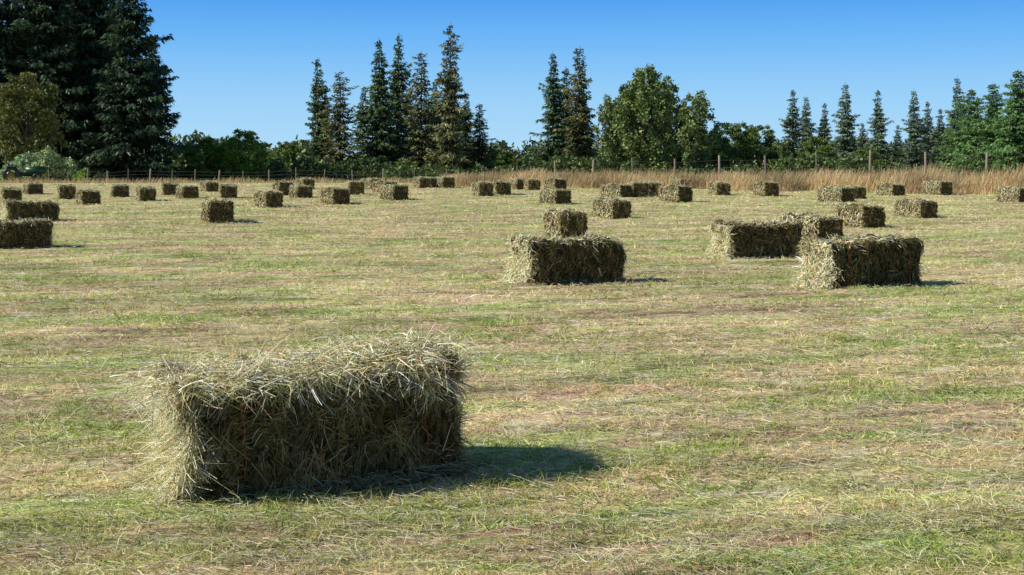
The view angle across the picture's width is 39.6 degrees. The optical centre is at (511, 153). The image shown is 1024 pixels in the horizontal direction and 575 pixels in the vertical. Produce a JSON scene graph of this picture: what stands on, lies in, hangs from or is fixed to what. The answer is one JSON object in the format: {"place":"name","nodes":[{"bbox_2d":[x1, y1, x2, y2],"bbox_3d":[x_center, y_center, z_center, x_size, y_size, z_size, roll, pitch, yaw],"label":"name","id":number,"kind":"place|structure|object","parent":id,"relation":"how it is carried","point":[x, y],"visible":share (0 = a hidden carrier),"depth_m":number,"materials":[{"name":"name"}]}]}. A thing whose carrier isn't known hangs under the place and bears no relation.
{"place":"outdoors","nodes":[
{"label":"outdoors","id":0,"kind":"place"},
{"bbox_2d":[0,155,1023,574],"bbox_3d":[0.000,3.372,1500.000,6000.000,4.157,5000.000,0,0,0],"label":"ground","id":1,"kind":"structure","parent":0,"point":[108,389],"depth_m":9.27,"materials":[{"name":"beige plant"}]},
{"bbox_2d":[0,186,22,201],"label":"hay bale","id":2,"kind":"object","parent":1,"relation":"on","point":[10,193],"visible":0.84,"depth_m":39.06,"materials":[{"name":"plant"}]},
{"bbox_2d":[0,0,36,182],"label":"fir tree","id":3,"kind":"object","parent":1,"relation":"on","point":[10,38],"visible":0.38,"depth_m":139.17,"materials":[{"name":"green plant"}]},
{"bbox_2d":[2,155,45,182],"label":"tractor","id":4,"kind":"object","parent":1,"relation":"on","point":[34,171],"visible":0.83,"depth_m":88.75,"materials":[{"name":"paint"}]},
{"bbox_2d":[0,215,55,248],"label":"hay bale","id":5,"kind":"object","parent":1,"relation":"on","point":[27,233],"visible":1,"depth_m":20.15,"materials":[{"name":"plant"}]},
{"bbox_2d":[0,197,60,221],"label":"hay bale","id":6,"kind":"object","parent":1,"relation":"on","point":[23,209],"visible":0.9,"depth_m":27.71,"materials":[{"name":"plant"}]},
{"bbox_2d":[22,181,43,194],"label":"hay bale","id":7,"kind":"object","parent":1,"relation":"on","point":[31,188],"visible":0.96,"depth_m":47.40,"materials":[{"name":"plant"}]},
{"bbox_2d":[0,72,68,181],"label":"broadleaf tree","id":8,"kind":"object","parent":1,"relation":"on","point":[44,124],"visible":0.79,"depth_m":116.65,"materials":[{"name":"green plant"}]},
{"bbox_2d":[5,0,70,96],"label":"fir tree","id":9,"kind":"object","parent":1,"relation":"on","point":[24,4],"visible":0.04,"depth_m":149.17,"materials":[{"name":"green plant"}]},
{"bbox_2d":[0,146,79,181],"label":"shrub","id":10,"kind":"object","parent":1,"relation":"on","point":[52,164],"visible":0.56,"depth_m":97.69,"materials":[{"name":"green plant"}]},
{"bbox_2d":[0,0,108,182],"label":"fir tree","id":11,"kind":"object","parent":1,"relation":"on","point":[46,64],"visible":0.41,"depth_m":138.98,"materials":[{"name":"green plant"}]},
{"bbox_2d":[56,183,76,198],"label":"hay bale","id":12,"kind":"object","parent":1,"relation":"on","point":[67,191],"visible":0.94,"depth_m":42.54,"materials":[{"name":"plant"}]},
{"bbox_2d":[74,188,101,204],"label":"hay bale","id":13,"kind":"object","parent":1,"relation":"on","point":[86,196],"visible":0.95,"depth_m":37.23,"materials":[{"name":"plant"}]},
{"bbox_2d":[59,0,143,181],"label":"fir tree","id":14,"kind":"object","parent":1,"relation":"on","point":[87,43],"visible":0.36,"depth_m":141.60,"materials":[{"name":"green plant"}]},
{"bbox_2d":[110,183,131,197],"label":"hay bale","id":15,"kind":"object","parent":1,"relation":"on","point":[119,190],"visible":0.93,"depth_m":44.38,"materials":[{"name":"plant"}]},
{"bbox_2d":[66,0,195,182],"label":"fir tree","id":16,"kind":"object","parent":1,"relation":"on","point":[124,134],"visible":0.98,"depth_m":136.91,"materials":[{"name":"green plant"}]},
{"bbox_2d":[134,184,157,201],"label":"hay bale","id":17,"kind":"object","parent":1,"relation":"on","point":[145,193],"visible":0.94,"depth_m":40.77,"materials":[{"name":"plant"}]},
{"bbox_2d":[139,34,185,181],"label":"fir tree","id":18,"kind":"object","parent":1,"relation":"on","point":[163,80],"visible":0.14,"depth_m":147.49,"materials":[{"name":"green plant"}]},
{"bbox_2d":[161,181,177,194],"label":"hay bale","id":19,"kind":"object","parent":1,"relation":"on","point":[168,188],"visible":0.78,"depth_m":46.50,"materials":[{"name":"plant"}]},
{"bbox_2d":[175,184,198,198],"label":"hay bale","id":20,"kind":"object","parent":1,"relation":"on","point":[186,191],"visible":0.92,"depth_m":43.23,"materials":[{"name":"plant"}]},
{"bbox_2d":[179,136,229,180],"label":"broadleaf tree","id":21,"kind":"object","parent":1,"relation":"on","point":[214,158],"visible":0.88,"depth_m":149.26,"materials":[{"name":"green plant"}]},
{"bbox_2d":[199,180,218,191],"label":"hay bale","id":22,"kind":"object","parent":1,"relation":"on","point":[209,186],"visible":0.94,"depth_m":50.58,"materials":[{"name":"plant"}]},
{"bbox_2d":[199,197,235,222],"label":"hay bale","id":23,"kind":"object","parent":1,"relation":"on","point":[215,210],"visible":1,"depth_m":27.47,"materials":[{"name":"plant"}]},
{"bbox_2d":[218,182,237,198],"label":"hay bale","id":24,"kind":"object","parent":1,"relation":"on","point":[227,190],"visible":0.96,"depth_m":43.14,"materials":[{"name":"plant"}]},
{"bbox_2d":[219,128,270,181],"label":"broadleaf tree","id":25,"kind":"object","parent":1,"relation":"on","point":[236,153],"visible":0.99,"depth_m":147.10,"materials":[{"name":"green plant"}]},
{"bbox_2d":[251,190,285,207],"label":"hay bale","id":26,"kind":"object","parent":1,"relation":"on","point":[266,198],"visible":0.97,"depth_m":35.41,"materials":[{"name":"plant"}]},
{"bbox_2d":[272,180,293,194],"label":"hay bale","id":27,"kind":"object","parent":1,"relation":"on","point":[279,186],"visible":0.74,"depth_m":45.98,"materials":[{"name":"plant"}]},
{"bbox_2d":[266,141,303,167],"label":"broadleaf tree","id":28,"kind":"object","parent":1,"relation":"on","point":[286,153],"visible":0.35,"depth_m":174.22,"materials":[{"name":"green plant"}]},
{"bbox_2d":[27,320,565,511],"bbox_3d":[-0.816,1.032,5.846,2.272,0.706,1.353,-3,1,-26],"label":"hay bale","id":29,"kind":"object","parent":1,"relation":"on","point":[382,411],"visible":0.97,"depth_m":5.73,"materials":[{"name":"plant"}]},
{"bbox_2d":[288,183,313,197],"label":"hay bale","id":30,"kind":"object","parent":1,"relation":"on","point":[301,191],"visible":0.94,"depth_m":43.22,"materials":[{"name":"plant"}]},
{"bbox_2d":[296,57,337,170],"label":"fir tree","id":31,"kind":"object","parent":1,"relation":"on","point":[318,105],"visible":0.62,"depth_m":169.71,"materials":[{"name":"green plant"}]},
{"bbox_2d":[318,186,350,204],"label":"hay bale","id":32,"kind":"object","parent":1,"relation":"on","point":[334,195],"visible":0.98,"depth_m":37.69,"materials":[{"name":"plant"}]},
{"bbox_2d":[313,72,364,172],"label":"fir tree","id":33,"kind":"object","parent":1,"relation":"on","point":[339,126],"visible":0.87,"depth_m":165.67,"materials":[{"name":"green plant"}]},
{"bbox_2d":[347,180,365,194],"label":"hay bale","id":34,"kind":"object","parent":1,"relation":"on","point":[356,187],"visible":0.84,"depth_m":46.55,"materials":[{"name":"plant"}]},
{"bbox_2d":[350,86,372,168],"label":"fir tree","id":35,"kind":"object","parent":1,"relation":"on","point":[360,138],"visible":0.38,"depth_m":184.67,"materials":[{"name":"green plant"}]},
{"bbox_2d":[357,40,410,166],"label":"fir tree","id":36,"kind":"object","parent":1,"relation":"on","point":[378,130],"visible":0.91,"depth_m":171.22,"materials":[{"name":"green plant"}]},
{"bbox_2d":[372,179,397,192],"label":"hay bale","id":37,"kind":"object","parent":1,"relation":"on","point":[376,186],"visible":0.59,"depth_m":48.53,"materials":[{"name":"plant"}]},
{"bbox_2d":[380,182,408,199],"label":"hay bale","id":38,"kind":"object","parent":1,"relation":"on","point":[393,192],"visible":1,"depth_m":40.87,"materials":[{"name":"plant"}]},
{"bbox_2d":[382,34,425,165],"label":"fir tree","id":39,"kind":"object","parent":1,"relation":"on","point":[399,77],"visible":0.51,"depth_m":175.45,"materials":[{"name":"green plant"}]},
{"bbox_2d":[394,50,440,170],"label":"fir tree","id":40,"kind":"object","parent":1,"relation":"on","point":[420,151],"visible":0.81,"depth_m":167.47,"materials":[{"name":"green plant"}]},
{"bbox_2d":[411,176,430,187],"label":"hay bale","id":41,"kind":"object","parent":1,"relation":"on","point":[422,182],"visible":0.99,"depth_m":55.51,"materials":[{"name":"plant"}]},
{"bbox_2d":[425,79,447,169],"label":"fir tree","id":42,"kind":"object","parent":1,"relation":"on","point":[439,122],"visible":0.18,"depth_m":181.77,"materials":[{"name":"green plant"}]},
{"bbox_2d":[419,25,471,168],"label":"fir tree","id":43,"kind":"object","parent":1,"relation":"on","point":[450,124],"visible":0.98,"depth_m":164.62,"materials":[{"name":"green plant"}]},
{"bbox_2d":[436,175,455,187],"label":"hay bale","id":44,"kind":"object","parent":1,"relation":"on","point":[446,182],"visible":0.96,"depth_m":55.51,"materials":[{"name":"plant"}]},
{"bbox_2d":[458,93,477,169],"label":"fir tree","id":45,"kind":"object","parent":1,"relation":"on","point":[467,135],"visible":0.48,"depth_m":175.64,"materials":[{"name":"green plant"}]},
{"bbox_2d":[461,104,500,171],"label":"fir tree","id":46,"kind":"object","parent":1,"relation":"on","point":[480,151],"visible":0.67,"depth_m":169.74,"materials":[{"name":"green plant"}]},
{"bbox_2d":[470,179,494,195],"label":"hay bale","id":47,"kind":"object","parent":1,"relation":"on","point":[480,188],"visible":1,"depth_m":43.80,"materials":[{"name":"plant"}]},
{"bbox_2d":[493,180,511,194],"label":"hay bale","id":48,"kind":"object","parent":1,"relation":"on","point":[501,187],"visible":0.99,"depth_m":45.15,"materials":[{"name":"plant"}]},
{"bbox_2d":[488,152,517,169],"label":"broadleaf tree","id":49,"kind":"object","parent":1,"relation":"on","point":[504,159],"visible":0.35,"depth_m":174.46,"materials":[{"name":"green plant"}]},
{"bbox_2d":[20,150,1016,181],"bbox_3d":[-9.075,1.136,75.447,97.007,2.834,1.342,0,0,43],"label":"wire fence","id":50,"kind":"object","parent":1,"relation":"on","point":[765,162],"visible":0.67,"depth_m":63.78,"materials":[{"name":"brown wood"}]},
{"bbox_2d":[510,177,526,189],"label":"hay bale","id":51,"kind":"object","parent":1,"relation":"on","point":[517,183],"visible":0.8,"depth_m":52.34,"materials":[{"name":"plant"}]},
{"bbox_2d":[523,177,540,189],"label":"hay bale","id":52,"kind":"object","parent":1,"relation":"on","point":[532,184],"visible":0.94,"depth_m":51.57,"materials":[{"name":"plant"}]},
{"bbox_2d":[525,54,574,171],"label":"fir tree","id":53,"kind":"object","parent":1,"relation":"on","point":[553,118],"visible":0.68,"depth_m":171.76,"materials":[{"name":"green plant"}]},
{"bbox_2d":[543,177,566,188],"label":"hay bale","id":54,"kind":"object","parent":1,"relation":"on","point":[558,183],"visible":0.91,"depth_m":52.48,"materials":[{"name":"plant"}]},
{"bbox_2d":[538,186,573,203],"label":"hay bale","id":55,"kind":"object","parent":1,"relation":"on","point":[556,195],"visible":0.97,"depth_m":37.66,"materials":[{"name":"plant"}]},
{"bbox_2d":[493,230,630,284],"bbox_3d":[0.518,1.075,14.725,1.458,0.569,0.709,1,-1,-25],"label":"hay bale","id":56,"kind":"object","parent":1,"relation":"on","point":[592,258],"visible":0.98,"depth_m":14.55,"materials":[{"name":"plant"}]},
{"bbox_2d":[168,150,958,182],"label":"undergrowth","id":57,"kind":"object","parent":1,"relation":"on","point":[399,169],"visible":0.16,"depth_m":152.90,"materials":[{"name":"green plant"}]},
{"bbox_2d":[545,68,583,161],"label":"fir tree","id":58,"kind":"object","parent":1,"relation":"on","point":[566,83],"visible":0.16,"depth_m":179.66,"materials":[{"name":"green plant"}]},
{"bbox_2d":[539,204,590,239],"bbox_3d":[0.874,1.107,22.807,0.693,0.583,1.271,-1,-1,-13],"label":"hay bale","id":59,"kind":"object","parent":1,"relation":"on","point":[565,223],"visible":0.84,"depth_m":22.34,"materials":[{"name":"plant"}]},
{"bbox_2d":[553,47,600,172],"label":"fir tree","id":60,"kind":"object","parent":1,"relation":"on","point":[582,148],"visible":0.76,"depth_m":169.50,"materials":[{"name":"green plant"}]},
{"bbox_2d":[166,125,1017,170],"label":"distant tree line","id":61,"kind":"object","parent":1,"relation":"on","point":[502,145],"visible":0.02,"depth_m":210.83,"materials":[{"name":"green plant"}]},
{"bbox_2d":[590,94,627,172],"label":"broadleaf tree","id":62,"kind":"object","parent":1,"relation":"on","point":[606,142],"visible":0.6,"depth_m":164.53,"materials":[{"name":"green plant"}]},
{"bbox_2d":[589,195,631,218],"bbox_3d":[2.142,1.140,30.299,0.693,0.533,1.266,0,1,-21],"label":"hay bale","id":63,"kind":"object","parent":1,"relation":"on","point":[611,207],"visible":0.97,"depth_m":29.91,"materials":[{"name":"plant"}]},
{"bbox_2d":[599,182,632,197],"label":"hay bale","id":64,"kind":"object","parent":1,"relation":"on","point":[618,190],"visible":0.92,"depth_m":42.61,"materials":[{"name":"plant"}]},
{"bbox_2d":[609,80,645,162],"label":"broadleaf tree","id":65,"kind":"object","parent":1,"relation":"on","point":[622,88],"visible":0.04,"depth_m":171.26,"materials":[{"name":"green plant"}]},
{"bbox_2d":[627,180,650,196],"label":"hay bale","id":66,"kind":"object","parent":1,"relation":"on","point":[640,188],"visible":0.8,"depth_m":43.13,"materials":[{"name":"plant"}]},
{"bbox_2d":[609,63,680,172],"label":"broadleaf tree","id":67,"kind":"object","parent":1,"relation":"on","point":[626,114],"visible":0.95,"depth_m":158.92,"materials":[{"name":"green plant"}]},
{"bbox_2d":[647,181,661,195],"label":"hay bale","id":68,"kind":"object","parent":1,"relation":"on","point":[654,186],"visible":0.48,"depth_m":44.32,"materials":[{"name":"plant"}]},
{"bbox_2d":[641,75,688,172],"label":"broadleaf tree","id":69,"kind":"object","parent":1,"relation":"on","point":[675,89],"visible":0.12,"depth_m":169.22,"materials":[{"name":"green plant"}]},
{"bbox_2d":[657,184,693,201],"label":"hay bale","id":70,"kind":"object","parent":1,"relation":"on","point":[677,193],"visible":0.99,"depth_m":39.17,"materials":[{"name":"plant"}]},
{"bbox_2d":[676,89,721,170],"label":"broadleaf tree","id":71,"kind":"object","parent":1,"relation":"on","point":[692,154],"visible":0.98,"depth_m":165.09,"materials":[{"name":"green plant"}]},
{"bbox_2d":[698,129,739,171],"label":"broadleaf tree","id":72,"kind":"object","parent":1,"relation":"on","point":[729,154],"visible":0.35,"depth_m":169.13,"materials":[{"name":"green plant"}]},
{"bbox_2d":[707,180,730,194],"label":"hay bale","id":73,"kind":"object","parent":1,"relation":"on","point":[719,188],"visible":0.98,"depth_m":45.03,"materials":[{"name":"plant"}]},
{"bbox_2d":[709,121,769,170],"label":"broadleaf tree","id":74,"kind":"object","parent":1,"relation":"on","point":[748,151],"visible":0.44,"depth_m":173.76,"materials":[{"name":"green plant"}]},
{"bbox_2d":[701,216,804,259],"bbox_3d":[3.095,1.087,18.393,1.470,0.574,0.742,-1,2,-23],"label":"hay bale","id":75,"kind":"object","parent":1,"relation":"on","point":[740,239],"visible":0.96,"depth_m":18.24,"materials":[{"name":"plant"}]},
{"bbox_2d":[738,124,779,170],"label":"broadleaf tree","id":76,"kind":"object","parent":1,"relation":"on","point":[768,141],"visible":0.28,"depth_m":179.22,"materials":[{"name":"green plant"}]},
{"bbox_2d":[752,180,779,195],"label":"hay bale","id":77,"kind":"object","parent":1,"relation":"on","point":[764,188],"visible":1,"depth_m":44.37,"materials":[{"name":"plant"}]},
{"bbox_2d":[767,141,793,163],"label":"broadleaf tree","id":78,"kind":"object","parent":1,"relation":"on","point":[782,151],"visible":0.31,"depth_m":177.38,"materials":[{"name":"green plant"}]},
{"bbox_2d":[777,90,809,171],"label":"fir tree","id":79,"kind":"object","parent":1,"relation":"on","point":[792,125],"visible":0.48,"depth_m":199.71,"materials":[{"name":"green plant"}]},
{"bbox_2d":[791,97,815,153],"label":"fir tree","id":80,"kind":"object","parent":1,"relation":"on","point":[808,127],"visible":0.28,"depth_m":204.62,"materials":[{"name":"green plant"}]},
{"bbox_2d":[778,210,844,240],"bbox_3d":[4.622,1.132,21.895,0.741,0.561,1.246,0,1,-22],"label":"hay bale","id":81,"kind":"object","parent":1,"relation":"on","point":[813,224],"visible":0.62,"depth_m":21.47,"materials":[{"name":"plant"}]},
{"bbox_2d":[791,135,843,170],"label":"broadleaf tree","id":82,"kind":"object","parent":1,"relation":"on","point":[814,141],"visible":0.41,"depth_m":177.21,"materials":[{"name":"green plant"}]},
{"bbox_2d":[815,103,834,156],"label":"fir tree","id":83,"kind":"object","parent":1,"relation":"on","point":[824,130],"visible":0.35,"depth_m":204.71,"materials":[{"name":"green plant"}]},
{"bbox_2d":[816,185,855,201],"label":"hay bale","id":84,"kind":"object","parent":1,"relation":"on","point":[844,193],"visible":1,"depth_m":39.19,"materials":[{"name":"plant"}]},
{"bbox_2d":[826,82,861,162],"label":"fir tree","id":85,"kind":"object","parent":1,"relation":"on","point":[847,139],"visible":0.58,"depth_m":194.66,"materials":[{"name":"green plant"}]},
{"bbox_2d":[836,184,866,198],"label":"hay bale","id":86,"kind":"object","parent":1,"relation":"on","point":[859,192],"visible":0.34,"depth_m":41.88,"materials":[{"name":"plant"}]},
{"bbox_2d":[787,229,925,289],"bbox_3d":[3.469,1.068,14.282,1.550,0.606,0.780,0,0,-27],"label":"hay bale","id":87,"kind":"object","parent":1,"relation":"on","point":[836,261],"visible":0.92,"depth_m":14.11,"materials":[{"name":"plant"}]},
{"bbox_2d":[834,201,886,228],"bbox_3d":[6.469,1.132,26.408,0.671,0.542,1.112,0,0,-18],"label":"hay bale","id":88,"kind":"object","parent":1,"relation":"on","point":[858,215],"visible":0.91,"depth_m":26.03,"materials":[{"name":"plant"}]},
{"bbox_2d":[854,121,869,157],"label":"fir tree","id":89,"kind":"object","parent":1,"relation":"on","point":[860,143],"visible":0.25,"depth_m":204.85,"materials":[{"name":"green plant"}]},
{"bbox_2d":[854,146,887,168],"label":"broadleaf tree","id":90,"kind":"object","parent":1,"relation":"on","point":[877,159],"visible":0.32,"depth_m":177.06,"materials":[{"name":"green plant"}]},
{"bbox_2d":[863,89,893,164],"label":"fir tree","id":91,"kind":"object","parent":1,"relation":"on","point":[879,129],"visible":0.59,"depth_m":199.56,"materials":[{"name":"green plant"}]},
{"bbox_2d":[874,182,905,195],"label":"hay bale","id":92,"kind":"object","parent":1,"relation":"on","point":[889,188],"visible":0.93,"depth_m":45.23,"materials":[{"name":"plant"}]},
{"bbox_2d":[886,125,906,165],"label":"fir tree","id":93,"kind":"object","parent":1,"relation":"on","point":[898,142],"visible":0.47,"depth_m":204.83,"materials":[{"name":"green plant"}]},
{"bbox_2d":[892,197,938,217],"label":"hay bale","id":94,"kind":"object","parent":1,"relation":"on","point":[915,207],"visible":0.98,"depth_m":30.00,"materials":[{"name":"plant"}]},
{"bbox_2d":[896,91,937,173],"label":"fir tree","id":95,"kind":"object","parent":1,"relation":"on","point":[914,144],"visible":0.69,"depth_m":194.46,"materials":[{"name":"green plant"}]},
{"bbox_2d":[918,102,937,167],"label":"fir tree","id":96,"kind":"object","parent":1,"relation":"on","point":[928,123],"visible":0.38,"depth_m":204.71,"materials":[{"name":"green plant"}]},
{"bbox_2d":[921,180,953,194],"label":"hay bale","id":97,"kind":"object","parent":1,"relation":"on","point":[941,187],"visible":0.99,"depth_m":46.68,"materials":[{"name":"plant"}]},
{"bbox_2d":[927,109,949,169],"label":"fir tree","id":98,"kind":"object","parent":1,"relation":"on","point":[937,135],"visible":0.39,"depth_m":199.82,"materials":[{"name":"green plant"}]},
{"bbox_2d":[931,127,959,174],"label":"fir tree","id":99,"kind":"object","parent":1,"relation":"on","point":[948,143],"visible":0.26,"depth_m":134.88,"materials":[{"name":"green plant"}]},
{"bbox_2d":[940,75,965,164],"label":"fir tree","id":100,"kind":"object","parent":1,"relation":"on","point":[955,115],"visible":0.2,"depth_m":189.85,"materials":[{"name":"green plant"}]},
{"bbox_2d":[938,88,989,174],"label":"fir tree","id":101,"kind":"object","parent":1,"relation":"on","point":[969,108],"visible":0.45,"depth_m":129.77,"materials":[{"name":"green plant"}]},
{"bbox_2d":[954,81,1008,180],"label":"fir tree","id":102,"kind":"object","parent":1,"relation":"on","point":[992,114],"visible":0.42,"depth_m":124.82,"materials":[{"name":"green plant"}]},
{"bbox_2d":[972,70,1023,175],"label":"fir tree","id":103,"kind":"object","parent":1,"relation":"on","point":[1013,125],"visible":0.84,"depth_m":119.44,"materials":[{"name":"green plant"}]},
{"bbox_2d":[996,185,1023,202],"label":"hay bale","id":104,"kind":"object","parent":1,"relation":"on","point":[1010,193],"visible":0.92,"depth_m":39.35,"materials":[{"name":"plant"}]},
{"bbox_2d":[0,160,1023,194],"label":"tall dry grass","id":105,"kind":"structure","parent":0,"point":[962,183],"depth_m":53.32,"materials":[{"name":"beige plant"}]},
{"bbox_2d":[0,0,1023,154],"label":"sky","id":106,"kind":"structure","parent":0,"point":[247,65],"materials":[{"name":"blue"}]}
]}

